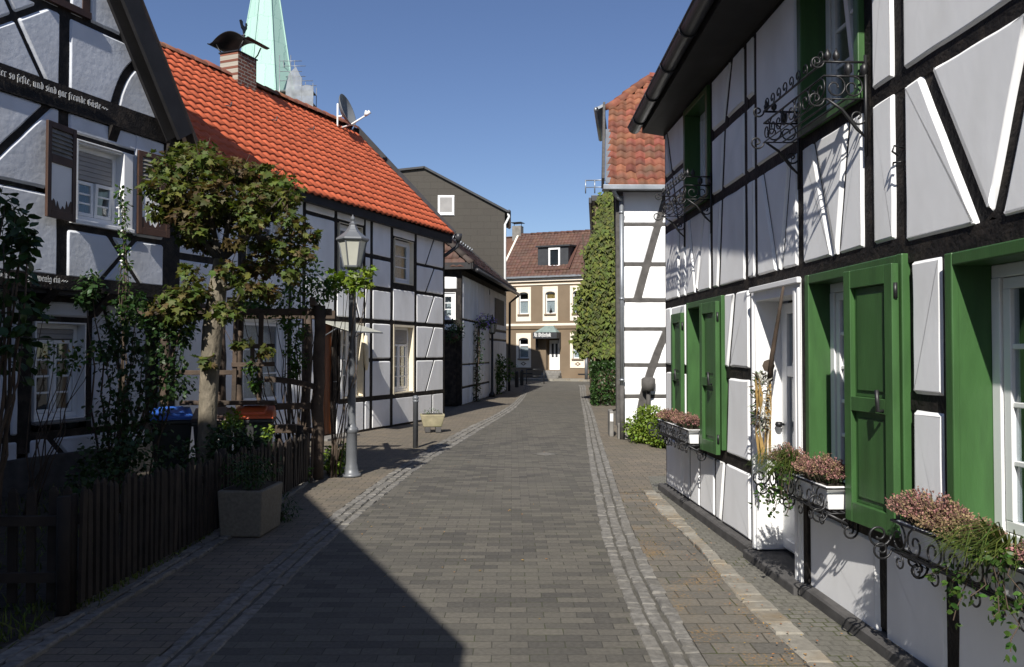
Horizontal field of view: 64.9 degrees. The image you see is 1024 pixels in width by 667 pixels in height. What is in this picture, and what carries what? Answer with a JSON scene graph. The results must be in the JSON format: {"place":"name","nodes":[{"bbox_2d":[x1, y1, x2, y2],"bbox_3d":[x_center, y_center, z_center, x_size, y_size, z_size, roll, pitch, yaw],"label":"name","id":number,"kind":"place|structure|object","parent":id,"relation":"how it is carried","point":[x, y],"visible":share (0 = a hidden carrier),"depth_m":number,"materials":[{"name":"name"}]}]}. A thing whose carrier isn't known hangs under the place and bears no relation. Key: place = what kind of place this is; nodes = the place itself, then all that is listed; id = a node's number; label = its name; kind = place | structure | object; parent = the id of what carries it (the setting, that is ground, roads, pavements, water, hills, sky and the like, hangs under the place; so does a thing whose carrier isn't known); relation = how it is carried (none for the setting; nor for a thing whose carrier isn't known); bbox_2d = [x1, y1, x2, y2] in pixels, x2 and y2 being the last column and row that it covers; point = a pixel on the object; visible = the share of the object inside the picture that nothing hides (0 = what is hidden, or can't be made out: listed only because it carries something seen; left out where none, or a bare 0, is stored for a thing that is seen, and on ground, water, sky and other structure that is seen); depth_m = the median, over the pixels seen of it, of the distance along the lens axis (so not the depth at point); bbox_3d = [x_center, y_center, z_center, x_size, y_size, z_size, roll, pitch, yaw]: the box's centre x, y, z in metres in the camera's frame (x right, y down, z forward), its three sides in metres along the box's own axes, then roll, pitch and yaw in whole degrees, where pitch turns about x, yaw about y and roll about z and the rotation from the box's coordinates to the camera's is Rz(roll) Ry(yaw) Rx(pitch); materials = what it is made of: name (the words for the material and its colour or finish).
{"place":"outdoors","nodes":[
{"label":"outdoors","id":0,"kind":"place"},
{"bbox_2d":[0,472,212,648],"bbox_3d":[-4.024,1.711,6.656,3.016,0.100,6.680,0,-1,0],"label":"grass","id":1,"kind":"structure","parent":0,"point":[35,605],"depth_m":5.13,"materials":[{"name":"green plant"}]},
{"bbox_2d":[0,184,55,515],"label":"broadleaf shrub","id":2,"kind":"object","parent":1,"relation":"on","point":[24,240],"visible":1,"depth_m":5.83,"materials":[{"name":"green plant"}]},
{"bbox_2d":[0,486,71,616],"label":"picket fence","id":3,"kind":"object","parent":1,"relation":"on","point":[55,577],"visible":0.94,"depth_m":4.93,"materials":[{"name":"brown wood"}]},
{"bbox_2d":[23,306,102,514],"bbox_3d":[-4.418,0.758,7.890,0.813,2.070,0.256,0,-1,0],"label":"garden shrub","id":4,"kind":"object","parent":1,"relation":"on","point":[74,355],"visible":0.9,"depth_m":7.89,"materials":[{"name":"green plant"}]},
{"bbox_2d":[107,184,138,491],"bbox_3d":[-4.486,0.044,9.298,0.377,3.563,0.351,0,-1,0],"label":"climbing rose","id":5,"kind":"object","parent":1,"relation":"on","point":[124,294],"visible":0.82,"depth_m":9.31,"materials":[{"name":"green plant"}]},
{"bbox_2d":[62,429,206,514],"bbox_3d":[-3.468,1.330,7.388,0.663,0.914,1.490,-1,-2,36],"label":"garden plant","id":6,"kind":"object","parent":1,"relation":"on","point":[84,473],"visible":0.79,"depth_m":7.34,"materials":[{"name":"green plant"}]},
{"bbox_2d":[71,268,200,493],"bbox_3d":[-3.879,0.564,8.347,1.249,2.488,0.801,1,-2,-30],"label":"garden shrub","id":7,"kind":"object","parent":1,"relation":"on","point":[89,293],"visible":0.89,"depth_m":8.35,"materials":[{"name":"green plant"}]},
{"bbox_2d":[149,406,192,480],"bbox_3d":[-4.126,1.363,9.733,0.496,0.943,0.602,1,-2,-25],"label":"wheelie bin","id":8,"kind":"object","parent":1,"relation":"on","point":[179,420],"visible":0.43,"depth_m":9.53,"materials":[{"name":"blue plastic"}]},
{"bbox_2d":[149,323,195,477],"bbox_3d":[-3.757,0.803,8.851,0.531,2.026,0.290,0,-1,-15],"label":"garden plant","id":9,"kind":"object","parent":1,"relation":"on","point":[168,409],"visible":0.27,"depth_m":8.87,"materials":[{"name":"green plant"}]},
{"bbox_2d":[65,425,306,611],"bbox_3d":[-2.620,1.407,7.355,0.133,0.842,4.811,0,-1,2],"label":"picket fence","id":10,"kind":"object","parent":1,"relation":"on","point":[160,520],"visible":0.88,"depth_m":5.84,"materials":[{"name":"brown wood"}]},
{"bbox_2d":[191,407,235,456],"bbox_3d":[-3.554,1.360,9.604,0.496,0.943,0.602,0,-1,-18],"label":"wheelie bin","id":11,"kind":"object","parent":1,"relation":"on","point":[221,412],"visible":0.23,"depth_m":9.39,"materials":[{"name":"grey plastic"}]},
{"bbox_2d":[133,139,323,501],"bbox_3d":[-2.991,-0.146,8.755,2.057,4.124,1.444,0,-1,0],"label":"maple tree","id":12,"kind":"object","parent":1,"relation":"on","point":[196,216],"visible":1,"depth_m":8.55,"materials":[{"name":"green plant"}]},
{"bbox_2d":[137,297,334,479],"bbox_3d":[-3.525,0.741,10.785,2.451,2.342,1.811,0,-1,0],"label":"garden arbor","id":13,"kind":"object","parent":1,"relation":"on","point":[317,315],"visible":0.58,"depth_m":10.17,"materials":[{"name":"brown wood"}]},
{"bbox_2d":[224,256,344,459],"bbox_3d":[-3.041,0.424,10.300,1.850,2.858,0.524,0,-1,6],"label":"climbing plant","id":14,"kind":"object","parent":13,"relation":"attached to","point":[327,291],"visible":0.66,"depth_m":10.27,"materials":[{"name":"green plant"}]},
{"bbox_2d":[204,421,276,463],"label":"garden shrub","id":15,"kind":"object","parent":1,"relation":"on","point":[225,442],"visible":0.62,"depth_m":8.60,"materials":[{"name":"green plant"}]},
{"bbox_2d":[219,406,274,440],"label":"garden shrub","id":16,"kind":"object","parent":1,"relation":"on","point":[231,417],"visible":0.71,"depth_m":9.18,"materials":[{"name":"green plant"}]},
{"bbox_2d":[234,405,276,473],"bbox_3d":[-3.183,1.368,9.934,0.496,0.943,0.602,0,-1,-12],"label":"wheelie bin","id":17,"kind":"object","parent":1,"relation":"on","point":[263,416],"visible":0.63,"depth_m":9.71,"materials":[{"name":"red plastic"}]},
{"bbox_2d":[17,20,461,458],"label":"half timbered house","id":18,"kind":"structure","parent":0,"point":[233,107],"depth_m":16.50,"materials":[{"name":"white paint"}]},
{"bbox_2d":[180,188,220,256],"bbox_3d":[-5.030,-1.646,12.218,0.754,1.320,1.020,-1,-1,21],"label":"window","id":19,"kind":"structure","parent":18,"relation":"in","point":[182,250],"depth_m":12.01,"materials":[{"name":"white paint"}]},
{"bbox_2d":[246,210,280,266],"bbox_3d":[-4.280,-1.665,13.504,0.291,1.060,0.880,-1,-1,21],"label":"window","id":20,"kind":"structure","parent":18,"relation":"in","point":[271,230],"depth_m":13.79,"materials":[{"name":"grey glass"}]},
{"bbox_2d":[242,319,286,404],"bbox_3d":[-4.259,0.471,13.520,0.299,1.470,1.140,-1,-1,21],"label":"window","id":21,"kind":"structure","parent":18,"relation":"in","point":[250,323],"depth_m":13.87,"materials":[{"name":"glass"}]},
{"bbox_2d":[323,324,336,434],"bbox_3d":[-3.481,0.847,15.228,0.130,2.120,0.564,-1,-1,21],"label":"door","id":22,"kind":"structure","parent":18,"relation":"in","point":[326,403],"depth_m":15.22,"materials":[{"name":"orange wood"}]},
{"bbox_2d":[337,221,362,277],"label":"window","id":23,"kind":"structure","parent":18,"relation":"in","point":[341,228],"depth_m":15.81,"materials":[{"name":"white paint"}]},
{"bbox_2d":[342,323,363,398],"bbox_3d":[-3.303,0.531,16.012,0.330,1.490,0.780,-1,-1,21],"label":"window","id":24,"kind":"structure","parent":18,"relation":"in","point":[360,372],"depth_m":16.29,"materials":[{"name":"white paint"}]},
{"bbox_2d":[337,94,370,127],"bbox_3d":[-3.921,-5.342,19.670,0.693,1.089,0.770,1,-2,-42],"label":"satellite dish","id":25,"kind":"object","parent":18,"relation":"attached to","point":[346,110],"visible":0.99,"depth_m":19.85,"materials":[{"name":"white paint"}]},
{"bbox_2d":[393,238,413,285],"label":"window","id":26,"kind":"structure","parent":18,"relation":"in","point":[409,247],"depth_m":18.24,"materials":[{"name":"white paint"}]},
{"bbox_2d":[393,324,414,394],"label":"window","id":27,"kind":"structure","parent":18,"relation":"in","point":[403,335],"depth_m":18.17,"materials":[{"name":"white paint"}]},
{"bbox_2d":[0,385,523,666],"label":"pavement","id":28,"kind":"structure","parent":0,"point":[146,627],"depth_m":5.92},
{"bbox_2d":[0,478,313,666],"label":"garden border","id":29,"kind":"object","parent":28,"relation":"on","point":[25,652],"visible":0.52,"depth_m":4.97,"materials":[{"name":"stone"}]},
{"bbox_2d":[217,481,282,536],"bbox_3d":[-2.330,1.558,7.185,0.398,0.406,0.538,0,-1,3],"label":"concrete planter","id":30,"kind":"object","parent":28,"relation":"on","point":[252,512],"visible":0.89,"depth_m":6.93,"materials":[{"name":"concrete"}]},
{"bbox_2d":[218,452,284,490],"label":"bedding plant","id":31,"kind":"object","parent":30,"relation":"in","point":[254,476],"visible":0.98,"depth_m":7.10,"materials":[{"name":"green plant"}]},
{"bbox_2d":[280,492,302,522],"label":"garden plant","id":32,"kind":"object","parent":28,"relation":"on","point":[282,517],"visible":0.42,"depth_m":7.66,"materials":[{"name":"green plant"}]},
{"bbox_2d":[272,424,313,481],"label":"garden gate","id":33,"kind":"structure","parent":28,"relation":"on","point":[285,428],"depth_m":9.85,"materials":[{"name":"brown wood"}]},
{"bbox_2d":[324,440,345,474],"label":"garden plant","id":34,"kind":"object","parent":28,"relation":"on","point":[327,462],"visible":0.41,"depth_m":10.65,"materials":[{"name":"green plant"}]},
{"bbox_2d":[336,215,368,477],"bbox_3d":[-2.070,0.146,10.419,0.428,3.390,0.370,0,-1,-12],"label":"street lamp","id":35,"kind":"object","parent":28,"relation":"on","point":[352,240],"visible":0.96,"depth_m":10.36,"materials":[{"name":"grey metal"}]},
{"bbox_2d":[323,265,377,477],"bbox_3d":[-2.085,0.475,10.334,0.738,2.751,0.415,0,-1,0],"label":"climbing plant","id":36,"kind":"object","parent":35,"relation":"attached to","point":[357,283],"visible":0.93,"depth_m":10.33,"materials":[{"name":"green plant"}]},
{"bbox_2d":[413,395,418,447],"bbox_3d":[-1.620,1.476,13.518,0.104,0.880,0.101,0,-1,0],"label":"bollard","id":37,"kind":"object","parent":28,"relation":"on","point":[415,419],"visible":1,"depth_m":13.48,"materials":[{"name":"grey metal"}]},
{"bbox_2d":[420,413,444,432],"bbox_3d":[-1.600,1.795,16.162,0.489,0.365,0.372,0,-1,-8],"label":"stone trough","id":38,"kind":"object","parent":28,"relation":"on","point":[430,420],"visible":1,"depth_m":16.01,"materials":[{"name":"stone"}]},
{"bbox_2d":[488,315,496,396],"bbox_3d":[-0.720,0.801,29.289,0.405,3.010,0.351,0,-1,-12],"label":"street lamp","id":39,"kind":"object","parent":28,"relation":"on","point":[492,329],"visible":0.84,"depth_m":29.23,"materials":[{"name":"metal"}]},
{"bbox_2d":[494,354,516,393],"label":"shrub","id":40,"kind":"object","parent":28,"relation":"on","point":[499,374],"visible":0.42,"depth_m":31.04,"materials":[{"name":"green plant"}]},
{"bbox_2d":[515,371,518,386],"bbox_3d":[0.220,2.128,37.460,0.140,0.750,0.140,1,-1,-20],"label":"bollard","id":41,"kind":"object","parent":28,"relation":"on","point":[516,379],"visible":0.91,"depth_m":37.41,"materials":[{"name":"metal"}]},
{"bbox_2d":[241,0,289,94],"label":"church spire","id":42,"kind":"structure","parent":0,"point":[265,24],"depth_m":69.16,"materials":[{"name":"green metal"}]},
{"bbox_2d":[279,55,316,106],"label":"scaffold","id":43,"kind":"object","parent":42,"relation":"attached to","point":[297,89],"visible":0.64,"depth_m":68.27,"materials":[{"name":"metal"}]},
{"bbox_2d":[144,0,691,236],"label":"sky","id":44,"kind":"structure","parent":0,"point":[498,99],"materials":[{"name":"blue"}]},
{"bbox_2d":[202,385,653,666],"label":"road","id":45,"kind":"structure","parent":0,"point":[339,600],"depth_m":5.74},
{"bbox_2d":[365,461,852,666],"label":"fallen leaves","id":46,"kind":"object","parent":45,"relation":"on","point":[708,586],"visible":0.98,"depth_m":4.89,"materials":[{"name":"brown plant"}]},
{"bbox_2d":[363,406,720,558],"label":"ground","id":47,"kind":"structure","parent":0,"point":[447,409],"depth_m":22.77,"materials":[{"name":"grey stone"}]},
{"bbox_2d":[0,0,200,497],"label":"half timbered house","id":48,"kind":"structure","parent":47,"relation":"on","point":[89,91],"depth_m":9.73,"materials":[{"name":"white paint"}]},
{"bbox_2d":[31,321,90,430],"bbox_3d":[-5.746,0.501,9.779,0.850,1.430,0.860,-1,-1,20],"label":"window","id":49,"kind":"structure","parent":48,"relation":"in","point":[77,332],"depth_m":9.91,"materials":[{"name":"white paint"}]},
{"bbox_2d":[45,0,91,19],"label":"window","id":50,"kind":"structure","parent":48,"relation":"in","point":[84,12],"depth_m":9.52,"materials":[{"name":"white paint"}]},
{"bbox_2d":[35,139,134,233],"bbox_3d":[-5.373,-1.759,10.031,0.810,1.200,0.926,-1,-1,20],"label":"window","id":51,"kind":"structure","parent":48,"relation":"in","point":[97,164],"depth_m":10.05,"materials":[{"name":"white paint"}]},
{"bbox_2d":[146,385,530,666],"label":"gutter","id":52,"kind":"object","parent":47,"relation":"on","point":[208,652],"visible":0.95,"depth_m":5.81,"materials":[{"name":"stone"}]},
{"bbox_2d":[399,166,510,279],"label":"house","id":53,"kind":"structure","parent":47,"relation":"on","point":[480,224],"depth_m":36.13,"materials":[{"name":"grey stone"}]},
{"bbox_2d":[438,195,453,215],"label":"window","id":54,"kind":"structure","parent":53,"relation":"in","point":[445,203],"depth_m":36.09,"materials":[{"name":"white paint"}]},
{"bbox_2d":[444,235,519,405],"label":"half timbered house","id":55,"kind":"structure","parent":47,"relation":"on","point":[475,284],"depth_m":25.85,"materials":[{"name":"white paint"}]},
{"bbox_2d":[444,334,455,404],"bbox_3d":[-1.939,1.097,24.366,0.463,2.140,0.070,0,-1,0],"label":"door","id":56,"kind":"structure","parent":55,"relation":"in","point":[450,348],"depth_m":24.33,"materials":[{"name":"black wood"}]},
{"bbox_2d":[445,292,455,321],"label":"window","id":57,"kind":"structure","parent":55,"relation":"in","point":[450,297],"depth_m":24.46,"materials":[{"name":"white paint"}]},
{"bbox_2d":[445,317,464,342],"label":"hanging plant","id":58,"kind":"object","parent":55,"relation":"attached to","point":[453,336],"visible":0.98,"depth_m":24.04,"materials":[{"name":"green plant"}]},
{"bbox_2d":[472,320,484,401],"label":"climbing plant","id":59,"kind":"object","parent":55,"relation":"attached to","point":[476,363],"visible":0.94,"depth_m":26.20,"materials":[{"name":"green plant"}]},
{"bbox_2d":[474,313,496,330],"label":"hanging plant","id":60,"kind":"object","parent":55,"relation":"attached to","point":[486,322],"visible":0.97,"depth_m":26.47,"materials":[{"name":"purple plant"}]},
{"bbox_2d":[506,222,594,378],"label":"inn","id":61,"kind":"structure","parent":47,"relation":"on","point":[544,278],"depth_m":47.81,"materials":[{"name":"brown paint"}]},
{"bbox_2d":[520,292,527,313],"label":"window","id":62,"kind":"structure","parent":61,"relation":"in","point":[523,296],"depth_m":48.24,"materials":[{"name":"white glass"}]},
{"bbox_2d":[520,338,527,357],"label":"window","id":63,"kind":"structure","parent":61,"relation":"in","point":[523,341],"depth_m":48.17,"materials":[{"name":"white glass"}]},
{"bbox_2d":[546,292,554,313],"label":"window","id":64,"kind":"structure","parent":61,"relation":"in","point":[550,296],"depth_m":47.60,"materials":[{"name":"white glass"}]},
{"bbox_2d":[549,340,559,369],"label":"door","id":65,"kind":"structure","parent":61,"relation":"in","point":[554,352],"depth_m":47.61,"materials":[{"name":"white paint"}]},
{"bbox_2d":[585,180,614,399],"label":"house","id":66,"kind":"structure","parent":47,"relation":"on","point":[592,200],"depth_m":26.57,"materials":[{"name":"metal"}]},
{"bbox_2d":[568,192,615,400],"bbox_3d":[2.976,-1.322,26.309,2.673,7.128,1.117,-1,-2,25],"label":"ivy","id":67,"kind":"object","parent":66,"relation":"attached to","point":[593,337],"visible":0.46,"depth_m":26.16,"materials":[{"name":"green plant"}]},
{"bbox_2d":[579,385,708,666],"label":"gutter","id":68,"kind":"object","parent":47,"relation":"on","point":[667,640],"visible":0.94,"depth_m":5.75,"materials":[{"name":"stone"}]},
{"bbox_2d":[643,490,835,666],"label":"pale kerb","id":69,"kind":"structure","parent":47,"relation":"on","point":[767,611],"depth_m":5.20,"materials":[{"name":"stone"}]},
{"bbox_2d":[659,493,894,666],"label":"mosaic strip","id":70,"kind":"object","parent":47,"relation":"on","point":[835,646],"visible":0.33,"depth_m":4.93,"materials":[{"name":"grey stone"}]},
{"bbox_2d":[627,0,1023,666],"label":"half timbered house","id":71,"kind":"structure","parent":47,"relation":"on","point":[893,262],"depth_m":4.54,"materials":[{"name":"white paint"}]},
{"bbox_2d":[647,419,706,460],"bbox_3d":[1.668,1.063,8.175,0.322,0.296,1.313,0,-1,-3],"label":"flower basket","id":72,"kind":"object","parent":71,"relation":"attached to","point":[674,430],"visible":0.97,"depth_m":7.83,"materials":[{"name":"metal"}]},
{"bbox_2d":[655,408,680,421],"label":"heather plant","id":73,"kind":"object","parent":72,"relation":"in","point":[665,415],"visible":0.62,"depth_m":8.44,"materials":[{"name":"pink plant"}]},
{"bbox_2d":[670,411,699,427],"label":"heather plant","id":74,"kind":"object","parent":72,"relation":"in","point":[685,420],"visible":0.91,"depth_m":7.79,"materials":[{"name":"pink plant"}]},
{"bbox_2d":[653,168,711,246],"bbox_3d":[1.672,-1.224,7.955,0.341,0.610,0.984,0,-1,-3],"label":"window guard","id":75,"kind":"object","parent":71,"relation":"attached to","point":[673,202],"visible":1,"depth_m":7.68,"materials":[{"name":"metal"}]},
{"bbox_2d":[683,85,710,213],"bbox_3d":[1.929,-1.793,7.981,0.245,1.070,0.860,0,-1,-3],"label":"window","id":76,"kind":"structure","parent":71,"relation":"in","point":[697,116],"depth_m":8.34,"materials":[{"name":"green paint"}]},
{"bbox_2d":[686,295,793,450],"bbox_3d":[2.226,0.411,7.702,0.815,1.550,1.260,0,-1,-3],"label":"window","id":77,"kind":"structure","parent":71,"relation":"in","point":[692,309],"depth_m":8.21,"materials":[{"name":"white paint"}]},
{"bbox_2d":[748,286,784,464],"bbox_3d":[1.808,0.308,5.782,0.154,1.263,0.437,0,-1,-3],"label":"door garland","id":78,"kind":"object","parent":71,"relation":"hanging from","point":[759,402],"depth_m":5.79,"materials":[{"name":"plant"}]},
{"bbox_2d":[775,302,794,553],"bbox_3d":[2.097,0.702,5.876,0.128,1.880,0.740,0,-1,-3],"label":"door","id":79,"kind":"structure","parent":71,"relation":"in","point":[786,424],"depth_m":6.15,"materials":[{"name":"white paint"}]},
{"bbox_2d":[753,466,858,538],"bbox_3d":[1.816,1.027,5.004,0.332,0.296,0.923,0,-1,-3],"label":"flower basket","id":80,"kind":"object","parent":71,"relation":"attached to","point":[822,496],"visible":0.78,"depth_m":4.67,"materials":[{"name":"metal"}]},
{"bbox_2d":[748,444,800,518],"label":"hanging plant","id":81,"kind":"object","parent":80,"relation":"in","point":[786,468],"depth_m":5.13,"materials":[{"name":"green plant"}]},
{"bbox_2d":[761,442,807,466],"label":"heather plant","id":82,"kind":"object","parent":80,"relation":"in","point":[792,450],"visible":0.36,"depth_m":5.30,"materials":[{"name":"pink plant"}]},
{"bbox_2d":[791,451,844,484],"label":"heather plant","id":83,"kind":"object","parent":80,"relation":"in","point":[827,469],"visible":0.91,"depth_m":4.71,"materials":[{"name":"pink plant"}]},
{"bbox_2d":[751,48,867,189],"bbox_3d":[1.814,-1.295,5.000,0.341,0.610,0.984,0,-1,-3],"label":"window guard","id":84,"kind":"object","parent":71,"relation":"attached to","point":[784,117],"visible":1,"depth_m":4.75,"materials":[{"name":"metal"}]},
{"bbox_2d":[797,0,863,137],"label":"window","id":85,"kind":"structure","parent":71,"relation":"in","point":[819,28],"depth_m":5.37,"materials":[{"name":"green paint"}]},
{"bbox_2d":[805,253,1023,521],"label":"window","id":86,"kind":"structure","parent":71,"relation":"in","point":[824,308],"depth_m":5.18,"materials":[{"name":"green paint"}]},
{"bbox_2d":[868,518,1023,631],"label":"flower basket","id":87,"kind":"object","parent":71,"relation":"attached to","point":[914,538],"visible":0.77,"depth_m":3.50,"materials":[{"name":"metal"}]},
{"bbox_2d":[885,486,976,530],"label":"heather plant","id":88,"kind":"object","parent":87,"relation":"in","point":[909,507],"visible":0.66,"depth_m":3.64,"materials":[{"name":"pink plant"}]},
{"bbox_2d":[915,507,1007,546],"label":"heather plant","id":89,"kind":"object","parent":87,"relation":"in","point":[954,516],"visible":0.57,"depth_m":3.37,"materials":[{"name":"pink plant"}]},
{"bbox_2d":[922,516,1023,662],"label":"trailing ivy","id":90,"kind":"object","parent":87,"relation":"in","point":[994,546],"visible":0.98,"depth_m":3.06,"materials":[{"name":"green plant"}]},
{"bbox_2d":[1005,539,1023,562],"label":"heather plant","id":91,"kind":"object","parent":87,"relation":"in","point":[1019,551],"visible":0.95,"depth_m":2.94,"materials":[{"name":"pink plant"}]},
{"bbox_2d":[944,238,1023,546],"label":"window","id":92,"kind":"structure","parent":71,"relation":"in","point":[985,464],"depth_m":3.67,"materials":[{"name":"green paint"}]},
{"bbox_2d":[506,380,589,384],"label":"cross street","id":93,"kind":"structure","parent":0,"point":[555,383],"depth_m":42.01,"materials":[{"name":"grey stone"}]},
{"bbox_2d":[507,378,589,381],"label":"pavement","id":94,"kind":"structure","parent":0,"point":[560,379],"depth_m":45.77,"materials":[{"name":"stone"}]},
{"bbox_2d":[585,358,587,378],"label":"post sign","id":95,"kind":"object","parent":94,"relation":"on","point":[586,368],"visible":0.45,"depth_m":44.89,"materials":[{"name":"grey metal"}]},
{"bbox_2d":[585,385,665,492],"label":"pavement","id":96,"kind":"structure","parent":0,"point":[634,465],"depth_m":12.12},
{"bbox_2d":[588,359,615,405],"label":"hedge","id":97,"kind":"object","parent":96,"relation":"on","point":[595,371],"visible":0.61,"depth_m":24.16,"materials":[{"name":"green plant"}]},
{"bbox_2d":[608,409,613,436],"bbox_3d":[1.903,1.724,15.504,0.080,0.500,0.512,0,-1,3],"label":"garden wall stub","id":98,"kind":"object","parent":96,"relation":"on","point":[610,423],"visible":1,"depth_m":15.27,"materials":[{"name":"grey stone"}]},
{"bbox_2d":[622,403,663,443],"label":"shrub","id":99,"kind":"object","parent":96,"relation":"on","point":[634,432],"visible":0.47,"depth_m":14.11,"materials":[{"name":"green plant"}]},
{"bbox_2d":[645,420,665,448],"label":"shrub","id":100,"kind":"object","parent":96,"relation":"on","point":[656,441],"visible":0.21,"depth_m":13.50,"materials":[{"name":"green plant"}]},
{"bbox_2d":[648,476,665,491],"bbox_3d":[2.510,1.822,9.764,1.780,0.001,1.190,0,-1,0],"label":"mosaic patch","id":101,"kind":"object","parent":96,"relation":"on","point":[655,481],"visible":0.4,"depth_m":10.00,"materials":[{"name":"grey stone"}]},
{"bbox_2d":[594,72,665,439],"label":"half timbered house","id":102,"kind":"structure","parent":0,"point":[633,173],"depth_m":14.97,"materials":[{"name":"white paint"}]},
{"bbox_2d":[620,493,806,666],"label":"pavement","id":103,"kind":"structure","parent":0,"point":[719,629],"depth_m":5.16,"materials":[{"name":"beige stone"}]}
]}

